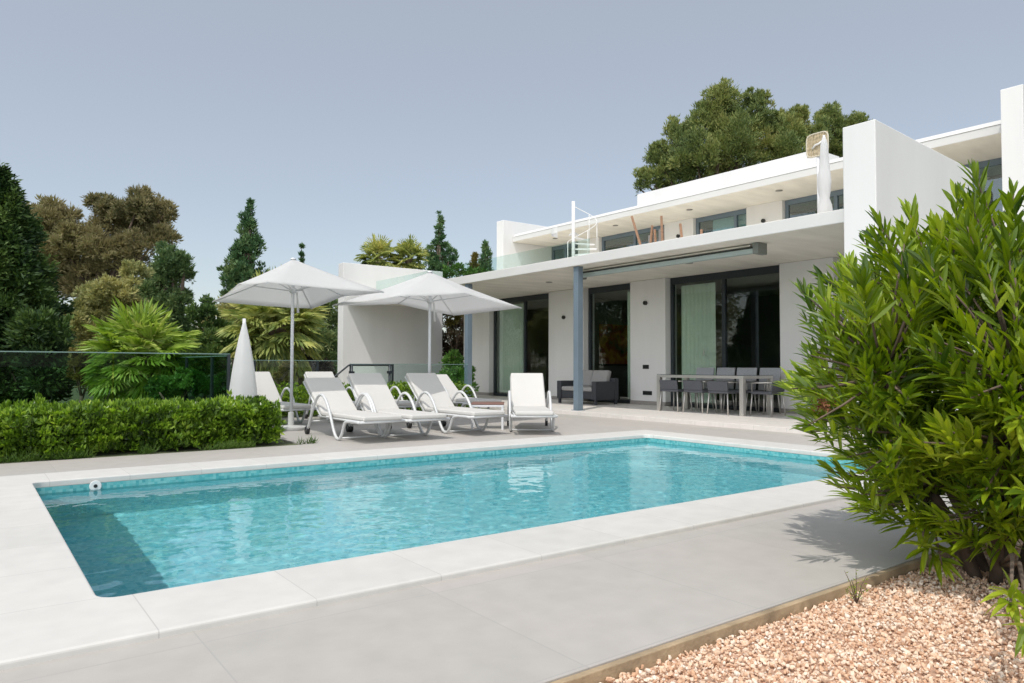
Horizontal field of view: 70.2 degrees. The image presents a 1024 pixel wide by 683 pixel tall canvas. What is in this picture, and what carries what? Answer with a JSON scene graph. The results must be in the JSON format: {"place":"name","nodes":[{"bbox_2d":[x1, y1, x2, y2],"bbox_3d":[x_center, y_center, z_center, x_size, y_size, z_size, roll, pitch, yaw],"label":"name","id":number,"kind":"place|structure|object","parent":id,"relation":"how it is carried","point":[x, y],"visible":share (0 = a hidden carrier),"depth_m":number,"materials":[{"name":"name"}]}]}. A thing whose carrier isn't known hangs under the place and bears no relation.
{"place":"outdoors","nodes":[
{"label":"outdoors","id":0,"kind":"place"},
{"bbox_2d":[39,442,865,596],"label":"water","id":1,"kind":"structure","parent":0,"point":[124,541],"depth_m":5.79,"materials":[{"name":"teal liquid"}]},
{"bbox_2d":[0,409,985,682],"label":"deck","id":2,"kind":"structure","parent":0,"point":[552,619],"depth_m":3.17,"materials":[{"name":"concrete"}]},
{"bbox_2d":[255,372,315,422],"bbox_3d":[-4.250,1.021,13.065,0.702,0.907,2.086,2,-3,-40],"label":"sun lounger","id":3,"kind":"object","parent":2,"relation":"on","point":[265,383],"visible":0.44,"depth_m":13.51,"materials":[{"name":"grey plastic"}]},
{"bbox_2d":[212,258,383,430],"bbox_3d":[-3.551,0.046,11.750,1.831,2.766,2.858,2,-3,-37],"label":"parasol","id":4,"kind":"object","parent":2,"relation":"on","point":[293,283],"visible":0.93,"depth_m":11.70,"materials":[{"name":"fabric"}]},
{"bbox_2d":[304,372,360,421],"bbox_3d":[-3.239,1.045,13.639,0.702,0.907,2.086,2,-3,-37],"label":"sun lounger","id":5,"kind":"object","parent":2,"relation":"on","point":[318,374],"visible":0.14,"depth_m":14.27,"materials":[{"name":"grey plastic"}]},
{"bbox_2d":[303,378,404,440],"bbox_3d":[-2.345,0.971,10.506,0.702,0.840,2.142,2,-3,-37],"label":"sun lounger","id":6,"kind":"object","parent":2,"relation":"on","point":[332,401],"visible":1,"depth_m":10.74,"materials":[{"name":"white plastic"}]},
{"bbox_2d":[347,373,449,437],"bbox_3d":[-1.761,0.952,10.861,0.702,0.907,2.086,2,-3,-37],"label":"sun lounger","id":7,"kind":"object","parent":2,"relation":"on","point":[374,387],"visible":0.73,"depth_m":11.20,"materials":[{"name":"grey plastic"}]},
{"bbox_2d":[390,386,419,408],"bbox_3d":[-2.468,1.100,14.188,0.702,0.840,2.142,2,-3,-37],"label":"sun lounger","id":8,"kind":"object","parent":2,"relation":"on","point":[404,404],"visible":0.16,"depth_m":13.36,"materials":[{"name":"grey plastic"}]},
{"bbox_2d":[332,271,521,425],"bbox_3d":[-1.449,0.122,12.795,1.831,2.701,2.808,-2,-3,43],"label":"parasol","id":9,"kind":"object","parent":2,"relation":"on","point":[429,291],"visible":0.84,"depth_m":12.79,"materials":[{"name":"fabric"}]},
{"bbox_2d":[0,430,879,670],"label":"coping","id":10,"kind":"object","parent":2,"relation":"on","point":[53,606],"visible":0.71,"depth_m":3.74,"materials":[{"name":"stone"}]},
{"bbox_2d":[405,373,507,433],"bbox_3d":[-0.953,0.979,11.567,0.702,0.907,2.086,2,-3,-37],"label":"sun lounger","id":11,"kind":"object","parent":2,"relation":"on","point":[429,392],"visible":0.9,"depth_m":11.81,"materials":[{"name":"grey plastic"}]},
{"bbox_2d":[436,374,501,408],"bbox_3d":[-1.069,1.141,15.238,0.702,0.840,2.142,2,-3,-37],"label":"sun lounger","id":12,"kind":"object","parent":2,"relation":"on","point":[450,388],"visible":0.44,"depth_m":15.55,"materials":[{"name":"grey plastic"}]},
{"bbox_2d":[471,402,503,429],"bbox_3d":[-0.400,1.240,12.070,0.540,0.425,0.540,0,-2,0],"label":"side table","id":13,"kind":"object","parent":2,"relation":"on","point":[487,404],"visible":0.92,"depth_m":11.81,"materials":[{"name":"white plastic"}]},
{"bbox_2d":[507,373,557,431],"bbox_3d":[0.295,0.991,11.795,0.702,0.907,2.086,0,-2,-2],"label":"sun lounger","id":14,"kind":"object","parent":2,"relation":"on","point":[526,395],"visible":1,"depth_m":12.26,"materials":[{"name":"white plastic"}]},
{"bbox_2d":[31,367,979,457],"bbox_3d":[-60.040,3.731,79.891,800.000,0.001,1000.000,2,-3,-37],"label":"ground","id":15,"kind":"structure","parent":0,"point":[75,396],"depth_m":25.61,"materials":[{"name":"soil"}]},
{"bbox_2d":[0,299,81,404],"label":"shrub","id":16,"kind":"object","parent":15,"relation":"on","point":[52,335],"visible":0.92,"depth_m":14.00,"materials":[{"name":"green plant"}]},
{"bbox_2d":[0,162,92,403],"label":"conifer","id":17,"kind":"object","parent":15,"relation":"on","point":[25,270],"visible":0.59,"depth_m":14.69,"materials":[{"name":"green plant"}]},
{"bbox_2d":[64,344,96,401],"bbox_3d":[-8.191,0.833,13.943,0.723,1.528,0.682,2,-3,-37],"label":"shrub","id":18,"kind":"object","parent":15,"relation":"on","point":[76,364],"visible":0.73,"depth_m":13.82,"materials":[{"name":"green plant"}]},
{"bbox_2d":[22,184,183,395],"bbox_3d":[-15.406,-1.911,26.863,6.451,7.881,3.115,1,-2,-11],"label":"pine tree","id":19,"kind":"object","parent":15,"relation":"on","point":[136,223],"visible":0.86,"depth_m":26.41,"materials":[{"name":"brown plant"}]},
{"bbox_2d":[58,259,154,400],"bbox_3d":[-11.392,-0.229,20.165,3.090,4.083,2.145,0,-2,0],"label":"olive tree","id":20,"kind":"object","parent":15,"relation":"on","point":[95,295],"visible":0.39,"depth_m":19.73,"materials":[{"name":"green plant"}]},
{"bbox_2d":[0,351,230,398],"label":"glass fence","id":21,"kind":"object","parent":15,"relation":"on","point":[228,372],"visible":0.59,"depth_m":10.35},
{"bbox_2d":[77,296,202,404],"bbox_3d":[-6.739,0.353,13.198,2.088,2.416,2.186,2,-3,-37],"label":"fan palm","id":22,"kind":"object","parent":15,"relation":"on","point":[120,375],"visible":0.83,"depth_m":12.79,"materials":[{"name":"green plant"}]},
{"bbox_2d":[0,440,298,463],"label":"planting bed","id":23,"kind":"object","parent":15,"relation":"on","point":[128,452],"visible":0.2,"depth_m":8.77,"materials":[{"name":"soil"}]},
{"bbox_2d":[0,389,287,459],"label":"hedge","id":24,"kind":"object","parent":23,"relation":"on","point":[44,426],"visible":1,"depth_m":8.59,"materials":[{"name":"green plant"}]},
{"bbox_2d":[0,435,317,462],"bbox_3d":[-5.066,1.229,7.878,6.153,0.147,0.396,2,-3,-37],"label":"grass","id":25,"kind":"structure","parent":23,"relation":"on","point":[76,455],"depth_m":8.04,"materials":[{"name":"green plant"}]},
{"bbox_2d":[229,319,256,399],"bbox_3d":[-3.916,0.534,10.616,0.520,1.709,0.520,2,-3,-37],"label":"closed parasol","id":26,"kind":"object","parent":23,"relation":"on","point":[243,380],"visible":0.56,"depth_m":10.51,"materials":[{"name":"fabric"}]},
{"bbox_2d":[133,239,198,369],"bbox_3d":[-11.940,-0.703,24.008,3.196,5.295,2.778,2,-3,-37],"label":"pine tree","id":27,"kind":"object","parent":15,"relation":"on","point":[174,272],"visible":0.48,"depth_m":23.80,"materials":[{"name":"green plant"}]},
{"bbox_2d":[143,367,207,400],"bbox_3d":[-5.848,1.002,12.632,1.148,1.130,0.669,0,-2,16],"label":"shrub","id":28,"kind":"object","parent":15,"relation":"on","point":[167,386],"visible":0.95,"depth_m":12.52,"materials":[{"name":"green plant"}]},
{"bbox_2d":[176,355,226,401],"bbox_3d":[-5.620,0.909,12.645,0.044,1.254,4.790,2,-3,-37],"label":"glass fence","id":29,"kind":"object","parent":15,"relation":"on","point":[211,376],"visible":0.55,"depth_m":11.45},
{"bbox_2d":[172,293,236,398],"bbox_3d":[-8.684,0.210,20.890,1.852,3.242,1.647,0,-2,-6],"label":"shrub","id":30,"kind":"object","parent":15,"relation":"on","point":[209,339],"visible":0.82,"depth_m":20.64,"materials":[{"name":"green plant"}]},
{"bbox_2d":[181,358,231,374],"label":"background tree","id":31,"kind":"object","parent":15,"relation":"on","point":[219,366],"visible":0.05,"depth_m":41.09,"materials":[{"name":"green plant"}]},
{"bbox_2d":[191,370,231,398],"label":"shrub","id":32,"kind":"object","parent":15,"relation":"on","point":[220,383],"visible":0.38,"depth_m":13.02,"materials":[{"name":"green plant"}]},
{"bbox_2d":[195,288,264,366],"bbox_3d":[-9.212,0.076,24.214,2.070,3.738,2.003,0,-2,8],"label":"shrub","id":33,"kind":"object","parent":15,"relation":"on","point":[221,305],"visible":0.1,"depth_m":23.93,"materials":[{"name":"green plant"}]},
{"bbox_2d":[216,196,268,297],"bbox_3d":[-11.014,-1.896,29.952,2.134,8.069,2.327,2,-3,-37],"label":"cypress","id":34,"kind":"object","parent":15,"relation":"on","point":[241,259],"visible":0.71,"depth_m":29.70,"materials":[{"name":"green plant"}]},
{"bbox_2d":[214,267,331,387],"bbox_3d":[-6.150,-0.111,18.958,2.957,3.751,3.092,2,-3,-37],"label":"fan palm","id":35,"kind":"object","parent":15,"relation":"on","point":[272,341],"visible":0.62,"depth_m":18.45,"materials":[{"name":"green plant"}]},
{"bbox_2d":[272,359,296,398],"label":"shrub","id":36,"kind":"object","parent":15,"relation":"on","point":[282,371],"visible":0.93,"depth_m":17.52,"materials":[{"name":"green plant"}]},
{"bbox_2d":[257,350,315,383],"bbox_3d":[-6.316,0.987,20.058,1.850,1.674,1.268,0,-2,10],"label":"shrub","id":37,"kind":"object","parent":15,"relation":"on","point":[311,363],"visible":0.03,"depth_m":20.00,"materials":[{"name":"green plant"}]},
{"bbox_2d":[253,360,337,371],"bbox_3d":[-4.754,1.048,16.100,1.921,1.224,0.044,2,-3,-37],"label":"glass fence","id":38,"kind":"object","parent":15,"relation":"on","point":[317,365],"visible":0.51,"depth_m":16.20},
{"bbox_2d":[298,243,305,387],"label":"cypress","id":39,"kind":"object","parent":15,"relation":"on","point":[301,258],"visible":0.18,"depth_m":35.92,"materials":[{"name":"green plant"}]},
{"bbox_2d":[296,357,338,380],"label":"shrub","id":40,"kind":"object","parent":15,"relation":"on","point":[326,366],"visible":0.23,"depth_m":20.45,"materials":[{"name":"green plant"}]},
{"bbox_2d":[301,299,337,364],"bbox_3d":[-7.592,-0.039,29.063,2.254,4.321,2.138,0,-2,-1],"label":"shrub","id":41,"kind":"object","parent":15,"relation":"on","point":[329,351],"visible":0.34,"depth_m":28.85,"materials":[{"name":"green plant"}]},
{"bbox_2d":[322,312,337,376],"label":"background tree","id":42,"kind":"object","parent":15,"relation":"on","point":[335,368],"visible":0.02,"depth_m":42.31,"materials":[{"name":"green plant"}]},
{"bbox_2d":[353,233,403,266],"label":"fan palm","id":43,"kind":"object","parent":15,"relation":"on","point":[377,249],"visible":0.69,"depth_m":33.66,"materials":[{"name":"green plant"}]},
{"bbox_2d":[282,407,491,417],"bbox_3d":[-3.377,1.648,15.989,6.740,0.105,1.498,2,-3,-37],"label":"planting bed","id":44,"kind":"object","parent":15,"relation":"on","point":[322,415],"depth_m":15.04,"materials":[{"name":"soil"}]},
{"bbox_2d":[334,364,392,383],"bbox_3d":[-3.529,1.088,16.856,1.662,1.084,0.080,2,-3,-37],"label":"stair handrail","id":45,"kind":"object","parent":44,"relation":"on","point":[389,372],"visible":0.66,"depth_m":17.02,"materials":[{"name":"grey metal"}]},
{"bbox_2d":[274,380,473,415],"bbox_3d":[-3.221,1.207,15.703,5.496,0.860,0.986,2,-3,-37],"label":"hedge","id":46,"kind":"object","parent":44,"relation":"on","point":[304,396],"visible":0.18,"depth_m":15.26,"materials":[{"name":"green plant"}]},
{"bbox_2d":[349,364,467,397],"bbox_3d":[-2.448,1.150,17.829,3.274,1.154,0.044,2,-3,-37],"label":"glass fence","id":47,"kind":"object","parent":15,"relation":"on","point":[392,375],"visible":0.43,"depth_m":17.52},
{"bbox_2d":[389,235,429,269],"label":"fan palm","id":48,"kind":"object","parent":15,"relation":"on","point":[410,248],"visible":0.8,"depth_m":34.11,"materials":[{"name":"green plant"}]},
{"bbox_2d":[422,210,459,314],"bbox_3d":[-3.827,-2.191,37.923,2.060,9.264,1.762,-1,-2,32],"label":"conifer","id":49,"kind":"object","parent":15,"relation":"on","point":[438,259],"visible":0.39,"depth_m":37.88,"materials":[{"name":"green plant"}]},
{"bbox_2d":[442,314,463,379],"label":"shrub","id":50,"kind":"object","parent":15,"relation":"on","point":[446,346],"visible":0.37,"depth_m":27.78,"materials":[{"name":"green plant"}]},
{"bbox_2d":[443,315,463,358],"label":"shrub","id":51,"kind":"object","parent":15,"relation":"on","point":[449,321],"visible":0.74,"depth_m":26.38,"materials":[{"name":"green plant"}]},
{"bbox_2d":[436,348,479,397],"bbox_3d":[-1.732,1.039,21.467,1.267,1.686,1.485,2,-3,-37],"label":"shrub","id":52,"kind":"object","parent":15,"relation":"on","point":[452,373],"visible":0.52,"depth_m":21.42,"materials":[{"name":"green plant"}]},
{"bbox_2d":[442,261,488,278],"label":"shrub","id":53,"kind":"object","parent":15,"relation":"on","point":[463,271],"visible":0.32,"depth_m":31.92,"materials":[{"name":"green plant"}]},
{"bbox_2d":[469,252,480,272],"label":"cypress","id":54,"kind":"object","parent":15,"relation":"on","point":[473,262],"visible":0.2,"depth_m":32.90,"materials":[{"name":"green plant"}]},
{"bbox_2d":[478,239,494,271],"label":"cypress","id":55,"kind":"object","parent":15,"relation":"on","point":[484,260],"visible":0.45,"depth_m":33.91,"materials":[{"name":"green plant"}]},
{"bbox_2d":[337,84,1023,413],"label":"villa","id":56,"kind":"object","parent":15,"relation":"on","point":[718,293],"visible":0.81,"depth_m":18.35,"materials":[{"name":"paint"}]},
{"bbox_2d":[493,293,548,397],"bbox_3d":[0.339,0.187,22.624,0.104,3.120,3.010,2,-3,-37],"label":"sliding door","id":57,"kind":"structure","parent":56,"relation":"in","point":[525,299],"depth_m":22.54,"materials":[{"name":"black metal"}]},
{"bbox_2d":[552,242,577,259],"bbox_3d":[1.970,-2.464,26.238,0.104,1.996,1.570,2,-3,-37],"label":"window","id":58,"kind":"structure","parent":56,"relation":"in","point":[560,247],"depth_m":26.38,"materials":[{"name":"glass"}]},
{"bbox_2d":[588,283,629,402],"bbox_3d":[2.682,0.085,19.508,0.100,3.120,1.750,2,-3,-37],"label":"door frame","id":59,"kind":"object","parent":56,"relation":"in","point":[621,287],"depth_m":20.12,"materials":[{"name":"black metal"}]},
{"bbox_2d":[598,324,627,365],"bbox_3d":[3.144,0.143,22.223,1.400,1.250,0.038,2,-3,-37],"label":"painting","id":60,"kind":"object","parent":56,"relation":"attached to","point":[613,345],"visible":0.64,"depth_m":22.15,"materials":[{"name":"paint"}]},
{"bbox_2d":[602,225,663,250],"bbox_3d":[3.948,-2.550,23.604,0.104,1.996,2.860,2,-3,-37],"label":"window","id":61,"kind":"structure","parent":56,"relation":"in","point":[647,230],"depth_m":23.75,"materials":[{"name":"metal"}]},
{"bbox_2d":[631,216,653,244],"bbox_3d":[3.121,-2.472,17.455,0.081,1.132,0.721,2,-3,-37],"label":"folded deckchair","id":62,"kind":"object","parent":56,"relation":"on","point":[651,238],"visible":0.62,"depth_m":17.46,"materials":[{"name":"brown wood"}]},
{"bbox_2d":[653,216,663,241],"bbox_3d":[3.439,-2.416,17.029,0.081,0.971,0.313,2,-3,-37],"label":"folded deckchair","id":63,"kind":"object","parent":56,"relation":"on","point":[661,234],"visible":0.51,"depth_m":16.97,"materials":[{"name":"brown wood"}]},
{"bbox_2d":[679,223,702,237],"bbox_3d":[3.997,-2.298,16.265,0.062,0.726,0.664,2,-3,-37],"label":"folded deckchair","id":64,"kind":"object","parent":56,"relation":"on","point":[681,232],"visible":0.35,"depth_m":16.47,"materials":[{"name":"brown wood"}]},
{"bbox_2d":[696,209,745,234],"bbox_3d":[6.028,-2.641,20.835,0.104,1.996,1.810,2,-3,-37],"label":"window","id":65,"kind":"structure","parent":56,"relation":"in","point":[743,211],"depth_m":20.86,"materials":[{"name":"metal"}]},
{"bbox_2d":[670,265,778,411],"bbox_3d":[4.851,-0.010,16.618,0.104,3.120,3.100,2,-3,-37],"label":"sliding door","id":66,"kind":"structure","parent":56,"relation":"in","point":[723,276],"depth_m":16.62,"materials":[{"name":"black metal"}]},
{"bbox_2d":[806,131,828,211],"bbox_3d":[6.005,-2.978,14.291,0.109,2.230,0.482,2,-3,-37],"label":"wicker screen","id":67,"kind":"object","parent":56,"relation":"on","point":[813,144],"visible":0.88,"depth_m":14.33,"materials":[{"name":"wicker"}]},
{"bbox_2d":[817,135,832,212],"bbox_3d":[5.764,-2.844,13.431,0.600,1.900,0.600,2,-3,-37],"label":"furled parasol","id":68,"kind":"object","parent":56,"relation":"on","point":[824,185],"visible":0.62,"depth_m":13.36,"materials":[{"name":"fabric"}]},
{"bbox_2d":[785,158,1001,218],"bbox_3d":[8.973,-2.769,16.914,0.104,1.996,5.760,2,-3,-37],"label":"window","id":69,"kind":"structure","parent":56,"relation":"in","point":[993,162],"depth_m":18.12,"materials":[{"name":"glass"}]},
{"bbox_2d":[631,75,805,195],"bbox_3d":[11.305,-5.897,39.562,9.432,16.897,5.495,1,-2,-17],"label":"pine tree","id":70,"kind":"object","parent":15,"relation":"on","point":[724,123],"visible":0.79,"depth_m":39.17,"materials":[{"name":"green plant"}]},
{"bbox_2d":[550,543,986,682],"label":"paving edge","id":71,"kind":"object","parent":15,"relation":"on","point":[648,658],"visible":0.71,"depth_m":2.90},
{"bbox_2d":[771,103,832,153],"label":"pine tree","id":72,"kind":"object","parent":15,"relation":"on","point":[797,116],"visible":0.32,"depth_m":41.42,"materials":[{"name":"green plant"}]},
{"bbox_2d":[810,100,872,157],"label":"pine tree","id":73,"kind":"object","parent":15,"relation":"on","point":[829,114],"visible":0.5,"depth_m":43.51,"materials":[{"name":"green plant"}]},
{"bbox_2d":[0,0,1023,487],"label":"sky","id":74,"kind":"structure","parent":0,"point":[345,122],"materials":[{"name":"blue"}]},
{"bbox_2d":[551,201,596,257],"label":"spiral staircase","id":75,"kind":"structure","parent":0,"point":[554,233],"depth_m":20.45,"materials":[{"name":"white metal"}]},
{"bbox_2d":[394,394,863,436],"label":"terrace","id":76,"kind":"structure","parent":0,"point":[776,422],"depth_m":14.45,"materials":[{"name":"tile"}]},
{"bbox_2d":[557,370,618,404],"bbox_3d":[1.927,1.187,18.655,0.800,0.854,1.470,2,-3,-37],"label":"outdoor sofa","id":77,"kind":"object","parent":76,"relation":"on","point":[600,385],"visible":0.75,"depth_m":18.31,"materials":[{"name":"wicker"}]},
{"bbox_2d":[659,380,692,411],"bbox_3d":[3.510,1.182,15.634,0.497,0.664,0.530,2,-3,-37],"label":"dining chair","id":78,"kind":"object","parent":76,"relation":"on","point":[668,385],"visible":0.84,"depth_m":15.52,"materials":[{"name":"metal"}]},
{"bbox_2d":[681,367,714,409],"bbox_3d":[4.153,1.069,16.221,0.540,0.934,0.530,2,-3,-37],"label":"dining chair","id":79,"kind":"object","parent":76,"relation":"on","point":[704,370],"visible":0.44,"depth_m":16.29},
{"bbox_2d":[682,380,716,413],"bbox_3d":[3.894,1.165,15.123,0.497,0.664,0.530,2,-3,-37],"label":"dining chair","id":80,"kind":"object","parent":76,"relation":"on","point":[693,387],"visible":0.81,"depth_m":15.00,"materials":[{"name":"metal"}]},
{"bbox_2d":[657,374,772,415],"bbox_3d":[4.199,1.107,15.229,1.000,0.789,2.200,2,-3,-37],"label":"dining table","id":81,"kind":"object","parent":76,"relation":"on","point":[742,393],"visible":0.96,"depth_m":14.63,"materials":[{"name":"metal"}]},
{"bbox_2d":[701,368,735,411],"bbox_3d":[4.484,1.055,15.780,0.540,0.934,0.530,2,-2,-35],"label":"dining chair","id":82,"kind":"object","parent":76,"relation":"on","point":[726,371],"visible":0.45,"depth_m":15.82,"materials":[{"name":"metal"}]},
{"bbox_2d":[707,381,738,414],"bbox_3d":[4.267,1.149,14.627,0.497,0.664,0.530,2,-3,-37],"label":"dining chair","id":83,"kind":"object","parent":76,"relation":"on","point":[719,387],"visible":0.81,"depth_m":14.47,"materials":[{"name":"metal"}]},
{"bbox_2d":[722,368,756,411],"bbox_3d":[4.813,1.040,15.342,0.540,0.934,0.530,2,-3,-39],"label":"dining chair","id":84,"kind":"object","parent":76,"relation":"on","point":[746,371],"visible":0.5,"depth_m":15.42,"materials":[{"name":"metal"}]},
{"bbox_2d":[746,368,780,414],"bbox_3d":[5.143,1.026,14.902,0.540,0.934,0.530,2,-3,-37],"label":"dining chair","id":85,"kind":"object","parent":76,"relation":"on","point":[775,373],"visible":0.56,"depth_m":14.98,"materials":[{"name":"metal"}]},
{"bbox_2d":[749,382,785,416],"bbox_3d":[4.995,1.137,14.217,0.530,0.664,0.497,2,-3,-41],"label":"dining chair","id":86,"kind":"object","parent":76,"relation":"on","point":[775,390],"visible":0.81,"depth_m":14.11,"materials":[{"name":"metal"}]},
{"bbox_2d":[599,539,1023,682],"bbox_3d":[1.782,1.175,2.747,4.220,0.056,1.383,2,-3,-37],"label":"gravel","id":87,"kind":"structure","parent":0,"point":[932,596],"depth_m":2.83,"materials":[{"name":"beige gravel"}]},
{"bbox_2d":[845,570,869,603],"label":"weed","id":88,"kind":"object","parent":87,"relation":"on","point":[856,599],"visible":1,"depth_m":3.31,"materials":[{"name":"green plant"}]},
{"bbox_2d":[770,160,1023,656],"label":"oleander bush","id":89,"kind":"object","parent":87,"relation":"on","point":[941,316],"visible":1,"depth_m":3.45,"materials":[{"name":"green plant"}]},
{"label":"pool basin","id":90,"kind":"structure","parent":0,"visible":0},
{"bbox_2d":[35,438,857,493],"bbox_3d":[0.115,1.379,6.926,7.573,0.169,3.840,2,-3,-37],"label":"pool waterline","id":91,"kind":"object","parent":90,"relation":"attached to","point":[54,489],"visible":0.08,"depth_m":8.21,"materials":[{"name":"tile"}]},
{"bbox_2d":[89,481,101,489],"bbox_3d":[-3.694,1.290,6.457,0.096,0.096,0.016,2,-3,-37],"label":"pool return inlet","id":92,"kind":"object","parent":91,"relation":"attached to","point":[93,485],"visible":0.87,"depth_m":6.45,"materials":[{"name":"white plastic"}]}
]}

